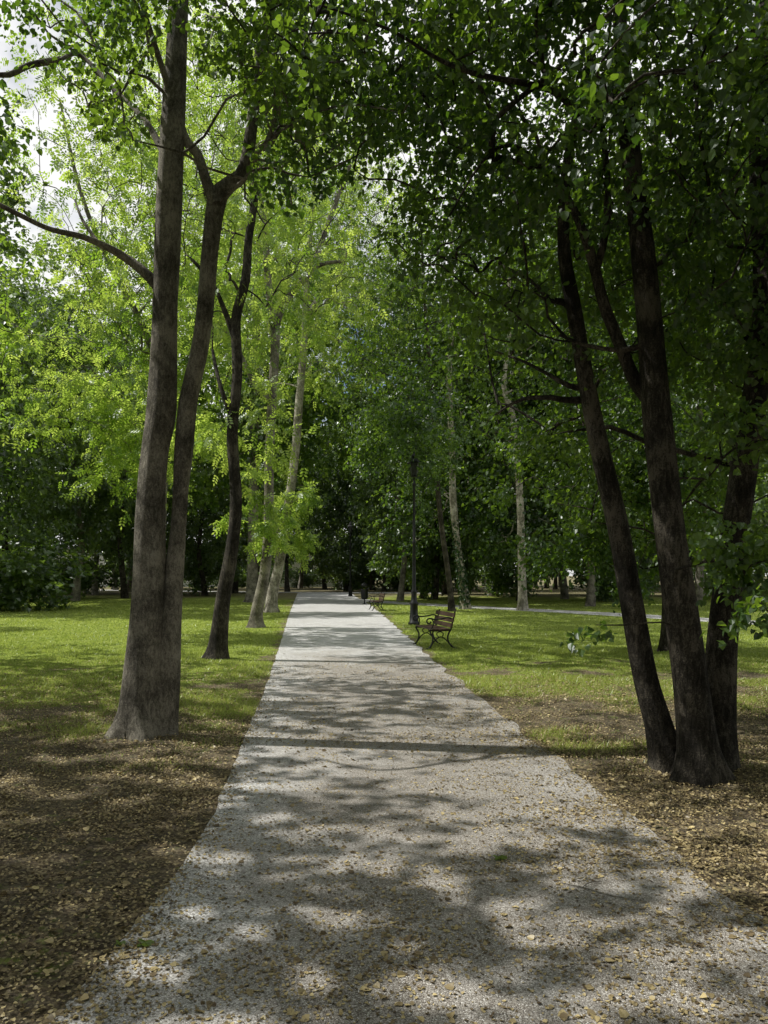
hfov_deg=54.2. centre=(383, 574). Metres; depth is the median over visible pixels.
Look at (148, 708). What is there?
maple tree
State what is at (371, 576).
park tree
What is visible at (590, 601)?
park tree
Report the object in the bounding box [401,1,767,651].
linden tree
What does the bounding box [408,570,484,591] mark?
shrub
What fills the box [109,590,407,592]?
cross path
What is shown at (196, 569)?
park tree
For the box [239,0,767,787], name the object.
linden tree
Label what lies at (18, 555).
shrub
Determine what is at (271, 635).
grass
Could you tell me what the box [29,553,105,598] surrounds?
shrub
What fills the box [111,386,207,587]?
park tree
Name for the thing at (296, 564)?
white building
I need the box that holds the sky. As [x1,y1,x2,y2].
[0,0,765,575]
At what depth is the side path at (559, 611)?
33.68 m
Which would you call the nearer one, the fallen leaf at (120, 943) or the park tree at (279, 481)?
the fallen leaf at (120, 943)
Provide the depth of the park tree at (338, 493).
87.91 m
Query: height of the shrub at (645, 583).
2.750 m
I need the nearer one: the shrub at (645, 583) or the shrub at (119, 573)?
the shrub at (645, 583)
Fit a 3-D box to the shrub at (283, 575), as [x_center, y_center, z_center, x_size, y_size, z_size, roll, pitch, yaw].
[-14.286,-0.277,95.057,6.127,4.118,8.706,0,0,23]
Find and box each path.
[49,593,767,1023]
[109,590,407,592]
[361,599,754,624]
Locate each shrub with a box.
[0,525,101,611]
[0,539,40,609]
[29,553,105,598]
[57,556,132,593]
[104,560,127,587]
[214,568,246,587]
[243,561,294,585]
[289,567,326,587]
[326,569,369,589]
[354,562,411,590]
[375,564,453,590]
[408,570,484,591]
[475,550,559,596]
[566,561,660,601]
[572,555,660,594]
[602,563,657,598]
[692,558,767,599]
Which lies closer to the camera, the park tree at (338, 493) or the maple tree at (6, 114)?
the maple tree at (6, 114)
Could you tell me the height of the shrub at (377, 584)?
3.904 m
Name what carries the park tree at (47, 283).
on the ground at (66, 912)
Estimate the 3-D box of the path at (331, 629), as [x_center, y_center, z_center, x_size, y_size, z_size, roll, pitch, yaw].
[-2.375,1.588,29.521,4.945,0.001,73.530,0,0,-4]
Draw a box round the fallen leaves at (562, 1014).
[0,652,767,1023]
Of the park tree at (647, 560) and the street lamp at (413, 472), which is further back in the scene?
the park tree at (647, 560)
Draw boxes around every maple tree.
[0,0,597,741]
[0,78,48,246]
[0,240,54,556]
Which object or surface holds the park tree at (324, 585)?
on the ground at (66, 912)
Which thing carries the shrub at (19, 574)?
on the ground at (66, 912)
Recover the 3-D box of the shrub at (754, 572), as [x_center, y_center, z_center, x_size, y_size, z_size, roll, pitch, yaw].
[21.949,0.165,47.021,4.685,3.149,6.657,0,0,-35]
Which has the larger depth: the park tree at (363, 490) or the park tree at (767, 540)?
the park tree at (767, 540)
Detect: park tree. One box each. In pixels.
[0,127,77,544]
[0,242,93,586]
[0,268,95,562]
[0,268,96,549]
[1,233,150,600]
[25,312,80,553]
[48,331,140,594]
[64,297,197,597]
[85,543,127,589]
[92,279,182,591]
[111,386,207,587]
[166,394,259,595]
[166,465,224,588]
[190,364,286,592]
[222,415,299,579]
[261,375,337,591]
[279,357,341,588]
[298,398,360,588]
[301,415,383,590]
[317,374,365,582]
[329,265,459,600]
[329,383,381,589]
[332,385,399,591]
[348,384,479,597]
[370,347,484,598]
[396,275,527,565]
[416,392,486,593]
[445,425,536,595]
[455,300,571,600]
[498,214,653,606]
[527,236,628,598]
[539,565,578,588]
[557,525,656,587]
[589,307,712,553]
[619,118,767,604]
[647,397,715,563]
[673,243,720,587]
[676,380,767,549]
[702,156,767,540]
[754,455,767,575]
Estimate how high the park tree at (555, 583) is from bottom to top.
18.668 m
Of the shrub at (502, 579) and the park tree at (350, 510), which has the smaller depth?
the shrub at (502, 579)
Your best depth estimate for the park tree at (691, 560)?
68.64 m
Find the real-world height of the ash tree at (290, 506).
24.016 m
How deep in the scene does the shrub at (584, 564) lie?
57.70 m
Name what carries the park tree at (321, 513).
on the ground at (66, 912)
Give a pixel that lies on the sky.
(45, 122)
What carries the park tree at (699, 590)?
on the ground at (66, 912)
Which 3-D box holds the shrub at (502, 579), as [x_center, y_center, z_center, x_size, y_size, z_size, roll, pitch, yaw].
[10.111,-0.297,56.057,6.193,4.162,8.800,0,0,33]
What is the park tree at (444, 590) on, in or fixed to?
on the ground at (66, 912)
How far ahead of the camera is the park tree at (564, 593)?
49.73 m
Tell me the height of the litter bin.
1.220 m
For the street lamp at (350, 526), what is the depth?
55.94 m
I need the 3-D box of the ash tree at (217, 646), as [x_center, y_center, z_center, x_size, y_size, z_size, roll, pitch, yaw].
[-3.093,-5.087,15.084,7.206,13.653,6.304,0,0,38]
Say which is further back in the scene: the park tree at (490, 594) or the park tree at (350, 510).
the park tree at (350, 510)
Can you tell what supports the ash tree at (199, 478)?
on the ground at (66, 912)
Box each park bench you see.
[368,592,385,610]
[412,609,455,648]
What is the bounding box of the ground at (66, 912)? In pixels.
[0,576,767,1023]
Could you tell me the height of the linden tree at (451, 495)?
22.593 m
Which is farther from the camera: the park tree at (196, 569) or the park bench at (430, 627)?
the park tree at (196, 569)
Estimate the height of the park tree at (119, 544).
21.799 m
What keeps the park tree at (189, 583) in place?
on the ground at (66, 912)
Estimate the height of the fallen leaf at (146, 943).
0.012 m
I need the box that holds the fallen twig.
[557,881,648,901]
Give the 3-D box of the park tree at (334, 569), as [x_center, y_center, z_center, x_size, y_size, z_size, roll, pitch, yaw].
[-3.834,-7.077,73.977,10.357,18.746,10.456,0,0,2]
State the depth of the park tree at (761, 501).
29.70 m
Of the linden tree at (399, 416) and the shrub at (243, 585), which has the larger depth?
the shrub at (243, 585)
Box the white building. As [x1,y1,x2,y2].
[37,547,342,586]
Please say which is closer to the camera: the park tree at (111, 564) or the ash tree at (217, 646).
the ash tree at (217, 646)
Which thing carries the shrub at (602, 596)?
on the ground at (66, 912)
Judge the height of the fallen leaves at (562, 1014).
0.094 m
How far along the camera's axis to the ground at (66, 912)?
5.87 m
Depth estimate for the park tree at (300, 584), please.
87.76 m
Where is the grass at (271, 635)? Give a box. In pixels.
[0,599,767,774]
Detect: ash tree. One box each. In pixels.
[0,0,312,529]
[31,0,419,659]
[78,3,430,627]
[129,197,382,602]
[178,83,442,612]
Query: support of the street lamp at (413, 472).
on the ground at (66, 912)
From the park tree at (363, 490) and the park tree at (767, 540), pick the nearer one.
the park tree at (363, 490)
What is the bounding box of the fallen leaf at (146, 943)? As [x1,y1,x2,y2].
[137,939,153,946]
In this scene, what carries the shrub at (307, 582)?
on the ground at (66, 912)
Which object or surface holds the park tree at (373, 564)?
on the ground at (66, 912)
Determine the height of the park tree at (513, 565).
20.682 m
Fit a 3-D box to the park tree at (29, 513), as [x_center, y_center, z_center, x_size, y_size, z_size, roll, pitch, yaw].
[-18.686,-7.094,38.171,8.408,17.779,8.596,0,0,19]
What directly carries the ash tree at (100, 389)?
on the ground at (66, 912)
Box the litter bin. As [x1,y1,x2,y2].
[361,582,367,603]
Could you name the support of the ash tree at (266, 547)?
on the ground at (66, 912)
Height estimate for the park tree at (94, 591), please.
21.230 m
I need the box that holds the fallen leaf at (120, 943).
[114,940,125,945]
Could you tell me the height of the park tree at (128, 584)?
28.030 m
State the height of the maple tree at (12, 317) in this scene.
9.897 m
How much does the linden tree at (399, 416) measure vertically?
20.322 m
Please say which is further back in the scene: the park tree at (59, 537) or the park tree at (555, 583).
the park tree at (555, 583)
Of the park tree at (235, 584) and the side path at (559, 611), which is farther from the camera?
the park tree at (235, 584)
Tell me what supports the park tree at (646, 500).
on the ground at (66, 912)
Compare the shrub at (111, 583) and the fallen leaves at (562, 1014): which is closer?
the fallen leaves at (562, 1014)
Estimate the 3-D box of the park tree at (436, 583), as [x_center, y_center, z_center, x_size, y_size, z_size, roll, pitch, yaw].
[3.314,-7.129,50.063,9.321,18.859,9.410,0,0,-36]
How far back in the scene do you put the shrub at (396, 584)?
75.54 m
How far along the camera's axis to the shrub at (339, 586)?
79.80 m
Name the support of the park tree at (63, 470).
on the ground at (66, 912)
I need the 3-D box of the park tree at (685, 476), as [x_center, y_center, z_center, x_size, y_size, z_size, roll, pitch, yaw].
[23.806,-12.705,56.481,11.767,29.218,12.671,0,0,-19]
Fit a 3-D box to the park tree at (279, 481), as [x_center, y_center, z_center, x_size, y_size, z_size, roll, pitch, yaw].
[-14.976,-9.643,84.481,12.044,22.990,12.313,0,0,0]
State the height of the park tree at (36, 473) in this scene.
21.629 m
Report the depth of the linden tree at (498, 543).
36.47 m
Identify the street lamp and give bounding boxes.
[347,521,353,595]
[407,451,419,624]
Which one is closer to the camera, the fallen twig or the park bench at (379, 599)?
the fallen twig
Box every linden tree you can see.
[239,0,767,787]
[283,114,534,611]
[335,168,574,609]
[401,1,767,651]
[425,144,642,609]
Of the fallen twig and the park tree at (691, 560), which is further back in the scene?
the park tree at (691, 560)
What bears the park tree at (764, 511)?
on the ground at (66, 912)
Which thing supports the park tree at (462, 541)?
on the ground at (66, 912)
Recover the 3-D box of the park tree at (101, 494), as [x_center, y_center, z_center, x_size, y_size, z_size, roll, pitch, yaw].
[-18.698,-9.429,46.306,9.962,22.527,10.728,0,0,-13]

